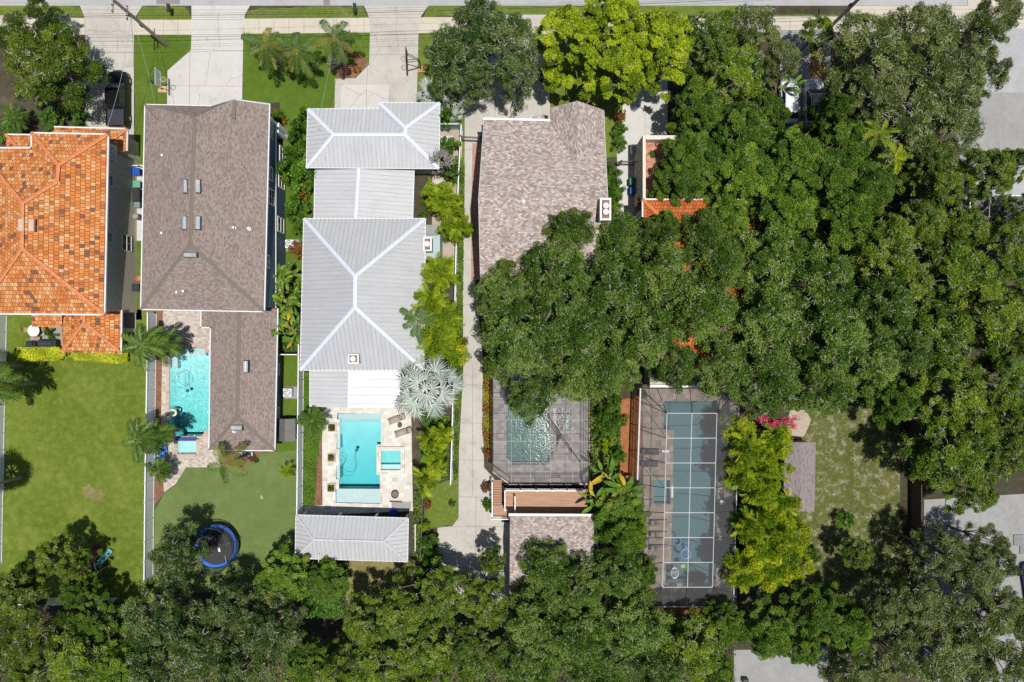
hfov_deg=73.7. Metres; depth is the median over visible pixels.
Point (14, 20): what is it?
tree
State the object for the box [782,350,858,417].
tree
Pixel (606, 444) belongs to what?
shrub
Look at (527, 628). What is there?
tree
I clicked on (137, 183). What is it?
wheeled bin
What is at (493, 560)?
tree
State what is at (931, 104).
tree
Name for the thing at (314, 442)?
ground cover
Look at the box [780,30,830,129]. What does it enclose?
driveway
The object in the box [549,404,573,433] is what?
spa
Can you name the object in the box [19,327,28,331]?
patio chair
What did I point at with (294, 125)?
shrub
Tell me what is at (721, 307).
tree
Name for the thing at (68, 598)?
tree
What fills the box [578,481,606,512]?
banana plant
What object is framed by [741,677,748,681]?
garden bag
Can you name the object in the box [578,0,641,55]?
tree
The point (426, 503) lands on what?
shrub
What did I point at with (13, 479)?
palm tree
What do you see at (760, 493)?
areca palm
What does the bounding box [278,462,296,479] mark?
palm tree
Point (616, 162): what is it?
iron gate
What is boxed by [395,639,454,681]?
tree
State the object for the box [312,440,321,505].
mulch bed
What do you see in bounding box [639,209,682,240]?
tree
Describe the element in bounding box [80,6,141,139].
driveway
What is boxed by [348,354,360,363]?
rooftop unit
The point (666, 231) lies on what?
tree
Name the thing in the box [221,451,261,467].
mulch bed
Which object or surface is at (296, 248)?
shrub
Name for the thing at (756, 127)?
tree
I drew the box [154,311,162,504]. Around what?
mulch bed
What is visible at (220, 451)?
palm tree
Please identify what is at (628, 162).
iron gate
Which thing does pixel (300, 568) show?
tree
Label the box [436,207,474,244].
areca palm
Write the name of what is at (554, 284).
tree
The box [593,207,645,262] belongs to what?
tree
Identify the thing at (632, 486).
banana plant
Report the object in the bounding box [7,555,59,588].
tree
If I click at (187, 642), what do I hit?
tree
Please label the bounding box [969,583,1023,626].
tree
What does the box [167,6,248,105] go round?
driveway
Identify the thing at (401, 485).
pool deck
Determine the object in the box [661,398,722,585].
swimming pool
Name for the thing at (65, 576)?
tree
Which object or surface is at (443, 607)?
tree
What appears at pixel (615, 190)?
shrub
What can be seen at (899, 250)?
tree
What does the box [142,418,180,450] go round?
palm tree
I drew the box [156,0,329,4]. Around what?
road patch
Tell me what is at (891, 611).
tree
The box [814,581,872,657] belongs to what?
tree
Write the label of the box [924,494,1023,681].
parking pad
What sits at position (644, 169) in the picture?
tiled house
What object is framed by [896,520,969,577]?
tree
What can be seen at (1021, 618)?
tree
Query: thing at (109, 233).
window
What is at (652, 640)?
tree
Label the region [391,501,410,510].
paving slab
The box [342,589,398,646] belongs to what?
tree
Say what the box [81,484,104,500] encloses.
bare patch
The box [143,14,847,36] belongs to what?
overhead wire
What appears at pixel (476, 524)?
driveway
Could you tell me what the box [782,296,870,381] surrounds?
tree
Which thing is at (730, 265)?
tree
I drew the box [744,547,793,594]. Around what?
areca palm
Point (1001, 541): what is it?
tree
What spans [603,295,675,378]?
tree
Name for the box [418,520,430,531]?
shrub
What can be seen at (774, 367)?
tree
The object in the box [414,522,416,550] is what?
white rail
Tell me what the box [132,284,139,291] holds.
storage box
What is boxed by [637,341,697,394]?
tree
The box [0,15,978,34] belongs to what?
sidewalk
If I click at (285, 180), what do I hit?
shrub
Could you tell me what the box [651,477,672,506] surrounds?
spa
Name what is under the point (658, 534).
sun lounger
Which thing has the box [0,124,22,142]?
shrub
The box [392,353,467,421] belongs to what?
silver fan palm
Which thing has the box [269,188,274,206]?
window
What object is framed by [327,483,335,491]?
planter
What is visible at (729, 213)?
tree
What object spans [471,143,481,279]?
brick strip
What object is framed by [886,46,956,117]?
tree
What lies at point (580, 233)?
tree
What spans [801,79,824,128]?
parked van
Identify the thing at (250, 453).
garden bench
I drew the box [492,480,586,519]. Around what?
wooden deck
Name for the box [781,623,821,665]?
tree
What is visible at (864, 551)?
tree
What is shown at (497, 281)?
tree
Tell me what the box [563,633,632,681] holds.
tree
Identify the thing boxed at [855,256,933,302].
tree
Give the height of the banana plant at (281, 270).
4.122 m
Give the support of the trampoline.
on the artificial turf
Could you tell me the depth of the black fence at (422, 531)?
68.62 m
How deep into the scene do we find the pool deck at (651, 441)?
69.98 m
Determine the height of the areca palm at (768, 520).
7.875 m
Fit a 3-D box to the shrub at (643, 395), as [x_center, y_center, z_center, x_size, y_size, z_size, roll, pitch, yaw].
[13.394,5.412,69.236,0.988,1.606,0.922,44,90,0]
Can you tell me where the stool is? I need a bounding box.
[719,499,724,504]
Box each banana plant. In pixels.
[266,306,287,336]
[268,287,288,308]
[272,283,300,321]
[273,262,301,295]
[273,315,300,347]
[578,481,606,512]
[589,456,621,496]
[603,473,644,509]
[777,73,806,95]
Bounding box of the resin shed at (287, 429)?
[279,418,296,441]
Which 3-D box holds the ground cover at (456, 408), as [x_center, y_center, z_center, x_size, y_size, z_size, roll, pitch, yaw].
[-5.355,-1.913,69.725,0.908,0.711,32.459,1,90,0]
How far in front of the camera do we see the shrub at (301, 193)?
68.65 m
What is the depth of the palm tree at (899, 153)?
60.73 m
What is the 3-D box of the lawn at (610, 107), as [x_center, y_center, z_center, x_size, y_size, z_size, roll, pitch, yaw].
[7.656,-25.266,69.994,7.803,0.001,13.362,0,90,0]
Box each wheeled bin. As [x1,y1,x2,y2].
[132,168,142,175]
[132,188,141,195]
[132,195,141,202]
[133,180,142,188]
[134,202,141,207]
[629,178,635,186]
[629,187,635,194]
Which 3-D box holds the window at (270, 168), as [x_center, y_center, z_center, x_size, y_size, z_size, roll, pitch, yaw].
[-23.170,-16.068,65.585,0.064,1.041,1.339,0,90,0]
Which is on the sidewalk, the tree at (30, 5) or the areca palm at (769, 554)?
the tree at (30, 5)
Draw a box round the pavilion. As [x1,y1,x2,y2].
[295,510,408,561]
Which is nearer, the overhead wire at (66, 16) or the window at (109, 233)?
the overhead wire at (66, 16)
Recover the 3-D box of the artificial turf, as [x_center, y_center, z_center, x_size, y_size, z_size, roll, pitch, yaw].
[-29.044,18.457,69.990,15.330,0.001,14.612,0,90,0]
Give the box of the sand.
[788,408,810,439]
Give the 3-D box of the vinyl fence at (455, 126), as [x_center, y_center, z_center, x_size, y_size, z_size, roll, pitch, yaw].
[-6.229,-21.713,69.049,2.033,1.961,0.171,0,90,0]
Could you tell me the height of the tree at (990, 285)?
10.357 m
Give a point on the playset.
(103, 558)
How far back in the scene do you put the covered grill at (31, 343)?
69.11 m
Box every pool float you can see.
[169,409,176,416]
[670,566,678,578]
[680,548,690,559]
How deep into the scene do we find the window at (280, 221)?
68.35 m
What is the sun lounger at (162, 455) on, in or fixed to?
on the pool deck at (186, 324)
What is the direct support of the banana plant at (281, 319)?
on the lawn at (293, 93)
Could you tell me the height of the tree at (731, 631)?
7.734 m
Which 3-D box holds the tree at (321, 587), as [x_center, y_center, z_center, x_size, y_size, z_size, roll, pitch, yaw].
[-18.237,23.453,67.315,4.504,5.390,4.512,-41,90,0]
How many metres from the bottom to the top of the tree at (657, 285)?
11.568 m
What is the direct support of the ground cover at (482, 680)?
on the ground at (320, 628)
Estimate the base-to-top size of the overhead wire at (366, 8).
1.418 m
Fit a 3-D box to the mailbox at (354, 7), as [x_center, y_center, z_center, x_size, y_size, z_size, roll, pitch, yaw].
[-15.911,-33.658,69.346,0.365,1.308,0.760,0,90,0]
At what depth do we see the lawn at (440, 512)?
69.99 m
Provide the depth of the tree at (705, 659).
62.36 m
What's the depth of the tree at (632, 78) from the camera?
62.08 m
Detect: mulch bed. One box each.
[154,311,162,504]
[155,473,182,503]
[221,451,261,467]
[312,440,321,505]
[336,50,368,78]
[620,397,641,477]
[646,607,714,613]
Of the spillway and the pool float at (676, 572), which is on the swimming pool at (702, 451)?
the pool float at (676, 572)
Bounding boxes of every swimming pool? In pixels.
[166,344,209,438]
[333,411,383,506]
[504,381,555,467]
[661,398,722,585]
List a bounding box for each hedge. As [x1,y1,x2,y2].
[16,346,69,361]
[71,352,129,363]
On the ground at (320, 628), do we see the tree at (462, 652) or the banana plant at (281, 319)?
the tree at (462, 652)
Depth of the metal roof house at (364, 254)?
65.38 m
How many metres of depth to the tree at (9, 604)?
63.73 m
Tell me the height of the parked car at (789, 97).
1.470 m
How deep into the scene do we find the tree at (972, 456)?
61.79 m
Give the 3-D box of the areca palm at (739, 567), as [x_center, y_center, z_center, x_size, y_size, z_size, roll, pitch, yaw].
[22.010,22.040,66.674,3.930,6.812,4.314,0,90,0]
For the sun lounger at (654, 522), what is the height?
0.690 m
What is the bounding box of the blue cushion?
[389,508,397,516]
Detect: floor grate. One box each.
[1013,534,1023,545]
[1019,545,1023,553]
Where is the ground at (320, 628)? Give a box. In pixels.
[0,6,1023,681]
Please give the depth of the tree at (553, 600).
62.08 m
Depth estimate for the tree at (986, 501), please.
63.15 m
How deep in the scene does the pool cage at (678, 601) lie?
67.60 m
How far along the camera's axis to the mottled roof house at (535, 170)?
62.05 m
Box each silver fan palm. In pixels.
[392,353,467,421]
[416,76,454,110]
[445,95,469,121]
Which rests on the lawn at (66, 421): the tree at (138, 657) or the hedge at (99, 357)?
the hedge at (99, 357)
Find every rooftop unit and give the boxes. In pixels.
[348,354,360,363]
[423,237,432,251]
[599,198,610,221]
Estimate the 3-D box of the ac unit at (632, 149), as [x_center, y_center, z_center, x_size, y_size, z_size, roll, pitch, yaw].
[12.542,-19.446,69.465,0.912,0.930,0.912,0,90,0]
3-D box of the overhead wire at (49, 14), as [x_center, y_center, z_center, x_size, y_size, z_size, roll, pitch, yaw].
[-65.376,-30.575,63.850,60.001,0.524,0.024,0,90,0]
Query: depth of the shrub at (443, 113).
67.74 m
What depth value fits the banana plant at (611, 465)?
66.07 m
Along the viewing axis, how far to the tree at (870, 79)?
61.17 m
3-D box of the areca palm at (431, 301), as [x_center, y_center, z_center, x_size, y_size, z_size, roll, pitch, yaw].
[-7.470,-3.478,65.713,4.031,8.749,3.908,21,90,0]
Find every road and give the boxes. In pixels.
[0,0,967,5]
[965,28,1023,201]
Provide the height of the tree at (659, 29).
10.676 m
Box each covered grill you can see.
[26,341,37,346]
[37,340,59,346]
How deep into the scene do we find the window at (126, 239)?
68.10 m
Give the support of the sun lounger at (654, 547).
on the pool deck at (651, 441)
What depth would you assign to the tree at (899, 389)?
62.99 m
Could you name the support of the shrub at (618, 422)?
on the ground at (320, 628)
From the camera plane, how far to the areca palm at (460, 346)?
65.58 m
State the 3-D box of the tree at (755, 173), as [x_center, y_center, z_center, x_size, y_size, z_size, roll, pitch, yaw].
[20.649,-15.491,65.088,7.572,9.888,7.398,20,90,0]
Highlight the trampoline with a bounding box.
[185,522,241,575]
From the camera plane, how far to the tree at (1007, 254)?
61.83 m
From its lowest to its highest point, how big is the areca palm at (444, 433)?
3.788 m
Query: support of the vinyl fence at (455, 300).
on the lawn at (440, 512)
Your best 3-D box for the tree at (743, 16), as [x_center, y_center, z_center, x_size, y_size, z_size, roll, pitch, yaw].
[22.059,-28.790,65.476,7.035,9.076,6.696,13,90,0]
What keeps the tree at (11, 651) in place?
on the ground at (320, 628)
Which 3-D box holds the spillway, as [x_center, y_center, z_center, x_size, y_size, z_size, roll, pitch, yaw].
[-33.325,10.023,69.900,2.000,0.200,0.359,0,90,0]
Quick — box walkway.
[617,75,667,295]
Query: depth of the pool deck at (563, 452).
69.98 m
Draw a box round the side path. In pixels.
[137,165,142,240]
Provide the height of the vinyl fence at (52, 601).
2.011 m
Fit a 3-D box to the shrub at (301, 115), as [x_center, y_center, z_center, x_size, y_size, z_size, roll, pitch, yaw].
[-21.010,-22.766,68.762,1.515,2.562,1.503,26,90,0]
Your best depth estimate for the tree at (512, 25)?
62.34 m
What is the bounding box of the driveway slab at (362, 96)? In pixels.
[341,85,388,107]
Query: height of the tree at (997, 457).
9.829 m
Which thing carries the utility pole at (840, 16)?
on the sidewalk
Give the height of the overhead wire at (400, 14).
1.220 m
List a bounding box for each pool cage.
[492,363,588,482]
[629,386,739,606]
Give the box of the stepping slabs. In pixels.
[433,136,451,227]
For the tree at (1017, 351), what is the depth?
62.59 m
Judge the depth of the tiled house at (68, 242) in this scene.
63.31 m
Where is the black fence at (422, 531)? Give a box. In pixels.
[420,496,424,557]
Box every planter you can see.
[327,423,335,431]
[327,453,335,461]
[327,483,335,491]
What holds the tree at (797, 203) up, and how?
on the ground at (320, 628)
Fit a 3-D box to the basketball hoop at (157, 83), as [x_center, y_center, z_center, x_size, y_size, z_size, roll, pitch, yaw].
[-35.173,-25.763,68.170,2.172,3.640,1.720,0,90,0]
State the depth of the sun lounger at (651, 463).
69.63 m
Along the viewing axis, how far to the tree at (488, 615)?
63.08 m
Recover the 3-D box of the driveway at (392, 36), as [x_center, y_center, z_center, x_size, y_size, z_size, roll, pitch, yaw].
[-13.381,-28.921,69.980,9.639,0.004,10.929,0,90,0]
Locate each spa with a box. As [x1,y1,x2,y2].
[174,438,198,456]
[377,446,404,473]
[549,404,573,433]
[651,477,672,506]
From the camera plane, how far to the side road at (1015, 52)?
69.98 m
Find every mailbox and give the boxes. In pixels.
[166,3,173,13]
[352,3,357,12]
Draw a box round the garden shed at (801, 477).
[776,440,815,511]
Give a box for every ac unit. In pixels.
[283,386,297,398]
[285,239,299,251]
[630,145,635,154]
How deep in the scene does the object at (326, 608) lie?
69.08 m
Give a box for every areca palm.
[409,281,452,323]
[411,466,439,499]
[416,327,455,362]
[416,425,446,456]
[419,177,450,211]
[420,251,461,291]
[420,446,448,480]
[427,182,463,219]
[427,298,464,337]
[430,422,453,446]
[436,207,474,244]
[439,334,472,368]
[712,454,755,491]
[714,408,756,443]
[715,541,763,593]
[717,429,775,468]
[723,501,770,553]
[728,472,781,509]
[737,491,785,541]
[740,536,782,571]
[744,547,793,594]
[748,420,795,461]
[748,447,795,485]
[760,520,797,559]
[761,482,802,523]
[775,512,812,548]
[779,541,817,579]
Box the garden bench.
[238,451,252,456]
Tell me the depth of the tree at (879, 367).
60.45 m
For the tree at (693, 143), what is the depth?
61.95 m
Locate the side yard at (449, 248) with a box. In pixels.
[432,127,459,272]
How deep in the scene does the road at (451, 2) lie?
69.98 m
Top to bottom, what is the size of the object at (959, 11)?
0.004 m
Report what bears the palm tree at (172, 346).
on the pool deck at (186, 324)
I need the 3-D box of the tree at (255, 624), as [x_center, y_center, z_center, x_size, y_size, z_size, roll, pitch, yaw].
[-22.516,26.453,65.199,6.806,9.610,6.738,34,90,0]
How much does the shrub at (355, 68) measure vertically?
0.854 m
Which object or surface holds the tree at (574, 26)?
on the lawn at (610, 107)
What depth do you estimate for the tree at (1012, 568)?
62.17 m
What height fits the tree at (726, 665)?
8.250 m
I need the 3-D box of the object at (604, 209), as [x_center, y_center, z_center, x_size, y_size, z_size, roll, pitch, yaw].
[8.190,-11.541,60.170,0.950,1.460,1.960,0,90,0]
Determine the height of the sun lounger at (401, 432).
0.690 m
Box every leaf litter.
[802,416,899,596]
[809,50,826,86]
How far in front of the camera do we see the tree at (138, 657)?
62.10 m
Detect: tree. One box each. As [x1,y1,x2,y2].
[0,10,58,69]
[0,102,30,133]
[0,353,23,370]
[0,364,38,404]
[0,475,22,487]
[0,561,54,618]
[0,599,75,669]
[3,21,111,112]
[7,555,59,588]
[7,646,67,681]
[23,0,71,26]
[34,529,90,575]
[44,597,128,681]
[55,567,105,610]
[56,548,105,584]
[66,588,125,648]
[90,640,151,681]
[119,564,193,647]
[121,323,170,371]
[121,417,167,462]
[126,633,188,681]
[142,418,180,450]
[144,457,172,485]
[146,520,213,580]
[147,327,184,366]
[163,599,243,681]
[206,572,257,630]
[207,442,248,483]
[212,631,279,681]
[235,589,308,659]
[241,27,291,73]
[252,543,310,606]
[256,571,298,605]
[275,32,320,78]
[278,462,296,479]
[282,635,339,681]
[294,405,328,437]
[306,554,350,603]
[310,641,369,681]
[315,18,361,64]
[339,625,405,681]
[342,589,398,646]
[379,565,432,642]
[395,609,455,676]
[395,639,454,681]
[399,306,436,344]
[419,556,475,619]
[421,22,490,93]
[427,71,459,111]
[439,619,504,680]
[451,0,503,48]
[455,54,497,105]
[460,574,508,627]
[470,11,544,87]
[474,258,537,319]
[477,292,561,388]
[478,536,506,575]
[493,54,543,112]
[494,579,559,645]
[496,630,560,681]
[504,371,551,429]
[517,238,587,308]
[517,533,574,593]
[528,4,603,92]
[529,292,617,371]
[532,571,574,615]
[538,589,611,669]
[542,207,596,256]
[544,343,601,403]
[554,550,604,608]
[559,239,649,338]
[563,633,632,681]
[569,337,642,400]
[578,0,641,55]
[578,26,660,105]
[588,533,649,599]
[591,479,652,539]
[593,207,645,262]
[594,501,648,554]
[599,582,672,661]
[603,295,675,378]
[620,6,698,102]
[620,234,698,309]
[621,552,657,589]
[625,636,689,681]
[630,217,658,247]
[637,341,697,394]
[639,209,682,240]
[644,221,680,247]
[646,154,707,207]
[648,130,724,198]
[650,605,725,681]
[655,277,739,353]
[665,79,724,139]
[671,328,754,398]
[677,211,730,263]
[681,10,743,75]
[685,43,766,123]
[691,234,749,298]
[692,650,733,681]
[698,191,749,243]
[702,596,747,645]
[705,140,778,217]
[710,3,782,69]
[712,101,775,170]
[716,274,810,363]
[725,348,805,419]
[727,591,795,660]
[735,218,808,306]
[745,89,783,120]
[745,177,817,251]
[752,124,821,194]
[761,39,802,85]
[764,102,791,132]
[766,236,858,316]
[779,579,839,637]
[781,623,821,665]
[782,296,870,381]
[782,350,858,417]
[785,145,859,208]
[796,91,856,133]
[797,15,833,55]
[797,188,873,254]
[813,9,911,100]
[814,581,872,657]
[815,67,886,124]
[815,117,871,179]
[815,157,902,224]
[817,640,887,681]
[823,328,901,397]
[830,270,917,340]
[834,532,874,569]
[837,213,921,287]
[847,64,910,129]
[847,578,909,629]
[849,616,923,681]
[850,77,948,165]
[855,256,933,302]
[859,317,933,382]
[861,375,922,429]
[862,117,899,149]
[873,0,960,74]
[873,141,913,173]
[874,562,949,630]
[875,417,989,491]
[878,195,952,255]
[885,617,977,681]
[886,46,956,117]
[893,141,951,184]
[893,288,976,376]
[896,161,964,221]
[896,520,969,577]
[902,353,987,432]
[904,48,987,130]
[905,237,989,313]
[912,102,985,171]
[912,568,1015,654]
[922,641,1000,681]
[923,200,990,261]
[928,531,1006,594]
[931,254,1007,315]
[933,395,1003,450]
[934,287,1023,366]
[936,470,999,514]
[939,11,1009,60]
[946,351,1023,421]
[947,520,1011,560]
[951,603,1023,681]
[953,143,1017,207]
[954,57,1013,105]
[954,541,1022,577]
[955,427,1016,474]
[956,414,1023,482]
[957,0,1023,52]
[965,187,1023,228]
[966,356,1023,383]
[967,316,1023,372]
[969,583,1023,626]
[970,586,1023,640]
[972,219,1023,280]
[976,147,1023,189]
[981,258,1023,314]
[987,384,1023,434]
[989,192,1023,228]
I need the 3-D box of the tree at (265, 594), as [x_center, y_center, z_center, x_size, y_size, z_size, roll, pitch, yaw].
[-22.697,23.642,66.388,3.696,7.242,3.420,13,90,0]
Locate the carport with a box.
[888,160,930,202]
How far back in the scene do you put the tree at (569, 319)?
58.83 m
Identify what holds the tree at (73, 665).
on the ground at (320, 628)
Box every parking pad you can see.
[734,650,829,681]
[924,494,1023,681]
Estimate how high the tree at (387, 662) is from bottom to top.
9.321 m
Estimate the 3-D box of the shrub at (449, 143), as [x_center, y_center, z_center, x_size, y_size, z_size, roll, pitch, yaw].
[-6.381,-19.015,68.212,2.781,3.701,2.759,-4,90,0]
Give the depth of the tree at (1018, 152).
63.66 m
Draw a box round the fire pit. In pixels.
[391,491,398,497]
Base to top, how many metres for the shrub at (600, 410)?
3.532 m
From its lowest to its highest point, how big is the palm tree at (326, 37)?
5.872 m
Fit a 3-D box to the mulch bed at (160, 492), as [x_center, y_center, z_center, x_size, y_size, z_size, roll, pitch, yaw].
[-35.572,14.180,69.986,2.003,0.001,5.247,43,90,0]
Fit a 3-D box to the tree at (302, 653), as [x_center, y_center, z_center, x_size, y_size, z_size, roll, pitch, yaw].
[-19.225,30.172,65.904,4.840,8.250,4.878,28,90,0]
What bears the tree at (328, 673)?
on the ground at (320, 628)
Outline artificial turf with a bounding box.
[154,450,296,591]
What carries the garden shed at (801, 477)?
on the ground at (320, 628)
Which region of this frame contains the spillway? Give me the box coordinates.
[176,437,196,440]
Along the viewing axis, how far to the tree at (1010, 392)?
61.35 m
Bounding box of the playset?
[79,545,112,571]
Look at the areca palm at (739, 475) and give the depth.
65.50 m
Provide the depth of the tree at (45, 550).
64.58 m
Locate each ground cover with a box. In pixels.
[0,610,309,681]
[278,282,301,349]
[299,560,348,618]
[302,375,319,504]
[342,612,736,681]
[412,491,421,556]
[421,412,449,480]
[453,163,464,480]
[482,367,491,452]
[590,361,621,480]
[692,120,934,409]
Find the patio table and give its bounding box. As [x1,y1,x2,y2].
[28,326,40,335]
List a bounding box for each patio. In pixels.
[30,327,61,350]
[123,313,135,333]
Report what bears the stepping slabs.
on the side yard at (449, 248)
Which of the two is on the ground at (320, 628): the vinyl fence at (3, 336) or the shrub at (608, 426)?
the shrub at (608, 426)
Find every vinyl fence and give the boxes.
[0,315,7,563]
[18,597,117,605]
[143,312,157,581]
[295,344,303,581]
[440,123,460,129]
[450,124,462,484]
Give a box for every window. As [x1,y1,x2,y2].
[108,231,111,242]
[109,174,112,186]
[122,234,131,251]
[267,255,269,268]
[269,166,272,181]
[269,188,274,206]
[277,216,283,233]
[277,407,279,417]
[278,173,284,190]
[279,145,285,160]
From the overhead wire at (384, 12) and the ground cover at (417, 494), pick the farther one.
the ground cover at (417, 494)
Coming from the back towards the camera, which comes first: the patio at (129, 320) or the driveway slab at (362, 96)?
the patio at (129, 320)
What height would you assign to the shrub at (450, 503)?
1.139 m
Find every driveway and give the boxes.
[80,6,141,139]
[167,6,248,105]
[335,6,427,107]
[437,15,549,604]
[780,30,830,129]
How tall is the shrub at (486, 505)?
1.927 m
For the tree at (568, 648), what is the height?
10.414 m
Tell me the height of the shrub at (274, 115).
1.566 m
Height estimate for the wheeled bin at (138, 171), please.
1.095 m
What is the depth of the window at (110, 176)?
65.44 m
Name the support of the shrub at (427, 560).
on the ground at (320, 628)
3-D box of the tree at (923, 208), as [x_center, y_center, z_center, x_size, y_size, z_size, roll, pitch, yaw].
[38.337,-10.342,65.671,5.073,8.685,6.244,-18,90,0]
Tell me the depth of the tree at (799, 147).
61.82 m
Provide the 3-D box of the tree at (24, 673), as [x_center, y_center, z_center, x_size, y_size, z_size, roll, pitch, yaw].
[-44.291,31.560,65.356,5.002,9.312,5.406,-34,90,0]
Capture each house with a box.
[0,126,138,353]
[140,99,288,451]
[299,102,442,408]
[478,101,607,293]
[634,135,754,386]
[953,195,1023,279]
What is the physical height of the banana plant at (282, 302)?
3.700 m
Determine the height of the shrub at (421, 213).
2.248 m
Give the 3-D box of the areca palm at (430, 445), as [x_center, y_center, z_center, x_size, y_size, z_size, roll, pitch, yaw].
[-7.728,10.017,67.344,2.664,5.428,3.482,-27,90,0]
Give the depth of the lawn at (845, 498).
69.99 m
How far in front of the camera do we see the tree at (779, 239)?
59.86 m
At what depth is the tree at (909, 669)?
62.00 m
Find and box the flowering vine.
[756,413,799,429]
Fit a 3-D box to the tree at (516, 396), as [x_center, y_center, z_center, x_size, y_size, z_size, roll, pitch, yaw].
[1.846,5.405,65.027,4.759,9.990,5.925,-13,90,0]
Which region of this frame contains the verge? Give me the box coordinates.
[0,6,838,19]
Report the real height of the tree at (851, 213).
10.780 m
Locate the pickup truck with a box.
[103,70,131,127]
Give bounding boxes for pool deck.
[161,311,219,491]
[303,406,412,514]
[492,362,589,484]
[642,385,737,604]
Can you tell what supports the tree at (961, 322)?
on the ground at (320, 628)
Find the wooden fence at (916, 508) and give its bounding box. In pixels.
[910,394,922,581]
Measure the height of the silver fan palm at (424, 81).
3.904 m
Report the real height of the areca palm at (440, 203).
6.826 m
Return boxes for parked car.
[778,78,801,123]
[1020,564,1023,596]
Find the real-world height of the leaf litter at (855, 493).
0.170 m
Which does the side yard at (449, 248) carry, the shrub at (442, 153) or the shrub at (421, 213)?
the shrub at (442, 153)
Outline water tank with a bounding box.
[133,213,141,220]
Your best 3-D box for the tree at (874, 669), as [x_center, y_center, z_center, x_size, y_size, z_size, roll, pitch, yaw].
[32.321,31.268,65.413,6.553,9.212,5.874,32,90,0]
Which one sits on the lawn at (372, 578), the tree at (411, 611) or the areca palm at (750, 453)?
the tree at (411, 611)
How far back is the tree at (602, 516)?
64.96 m
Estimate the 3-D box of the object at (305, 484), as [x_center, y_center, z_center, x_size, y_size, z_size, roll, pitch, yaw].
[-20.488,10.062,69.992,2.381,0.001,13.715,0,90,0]
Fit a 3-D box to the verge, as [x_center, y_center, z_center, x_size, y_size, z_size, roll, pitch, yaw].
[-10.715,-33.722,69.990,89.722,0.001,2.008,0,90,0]
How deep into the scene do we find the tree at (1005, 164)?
63.42 m
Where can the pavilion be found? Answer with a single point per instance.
(339, 536)
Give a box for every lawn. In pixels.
[0,310,156,602]
[134,35,190,319]
[242,33,369,319]
[277,355,297,451]
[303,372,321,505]
[345,560,414,599]
[416,33,464,527]
[550,35,622,157]
[796,399,900,613]
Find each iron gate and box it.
[460,135,481,142]
[606,160,620,165]
[619,160,636,165]
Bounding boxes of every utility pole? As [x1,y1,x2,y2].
[111,0,168,46]
[832,0,858,25]
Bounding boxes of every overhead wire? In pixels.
[22,17,125,18]
[25,13,125,14]
[34,15,128,16]
[106,19,130,129]
[111,2,574,9]
[126,0,761,17]
[131,21,134,177]
[132,0,719,15]
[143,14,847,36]
[259,0,679,12]
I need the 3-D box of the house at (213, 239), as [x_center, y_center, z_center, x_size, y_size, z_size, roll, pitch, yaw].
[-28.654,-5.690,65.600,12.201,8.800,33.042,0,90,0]
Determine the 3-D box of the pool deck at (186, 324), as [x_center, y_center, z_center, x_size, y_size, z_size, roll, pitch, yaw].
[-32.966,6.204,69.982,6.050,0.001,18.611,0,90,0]
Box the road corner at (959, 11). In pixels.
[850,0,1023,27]
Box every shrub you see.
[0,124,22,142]
[38,105,68,131]
[44,328,58,339]
[71,109,89,126]
[272,109,285,121]
[275,158,292,185]
[277,153,316,193]
[279,116,287,124]
[282,136,305,159]
[283,194,310,223]
[287,241,302,259]
[288,118,306,143]
[288,212,309,236]
[294,189,308,204]
[298,107,306,122]
[327,54,340,70]
[347,54,355,62]
[353,65,360,73]
[412,567,432,589]
[417,550,442,574]
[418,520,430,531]
[418,534,439,556]
[419,210,427,217]
[420,498,431,510]
[429,146,454,176]
[439,106,455,128]
[440,136,461,163]
[440,164,463,184]
[448,500,455,506]
[481,480,490,492]
[481,497,491,511]
[482,446,493,458]
[592,404,612,423]
[593,420,614,441]
[595,437,613,451]
[604,391,622,410]
[606,162,622,183]
[606,446,627,462]
[607,177,625,196]
[608,193,623,209]
[610,122,627,139]
[611,138,626,151]
[612,411,629,427]
[614,109,625,124]
[641,390,647,398]
[719,445,726,457]
[805,544,821,563]
[833,509,854,528]
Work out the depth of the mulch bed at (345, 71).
69.99 m
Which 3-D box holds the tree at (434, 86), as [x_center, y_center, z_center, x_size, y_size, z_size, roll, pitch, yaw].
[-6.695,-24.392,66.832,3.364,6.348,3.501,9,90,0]
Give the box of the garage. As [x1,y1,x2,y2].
[509,513,594,605]
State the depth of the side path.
69.99 m
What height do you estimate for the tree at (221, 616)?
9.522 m
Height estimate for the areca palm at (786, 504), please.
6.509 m
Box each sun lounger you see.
[159,446,166,459]
[387,413,405,424]
[394,427,411,437]
[641,460,657,466]
[642,448,658,454]
[651,519,667,526]
[651,531,667,538]
[651,544,667,551]
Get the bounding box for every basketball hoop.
[149,68,166,92]
[401,46,425,72]
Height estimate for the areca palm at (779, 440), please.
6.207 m
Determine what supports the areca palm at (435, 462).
on the ground at (320, 628)
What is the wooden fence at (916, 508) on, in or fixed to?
on the ground at (320, 628)
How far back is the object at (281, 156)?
68.65 m
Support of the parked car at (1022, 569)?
on the parking pad at (1007, 510)
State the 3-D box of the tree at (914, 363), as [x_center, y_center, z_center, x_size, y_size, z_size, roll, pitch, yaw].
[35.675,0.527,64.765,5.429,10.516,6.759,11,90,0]
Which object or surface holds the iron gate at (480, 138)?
on the driveway at (476, 524)
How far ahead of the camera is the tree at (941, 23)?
59.91 m

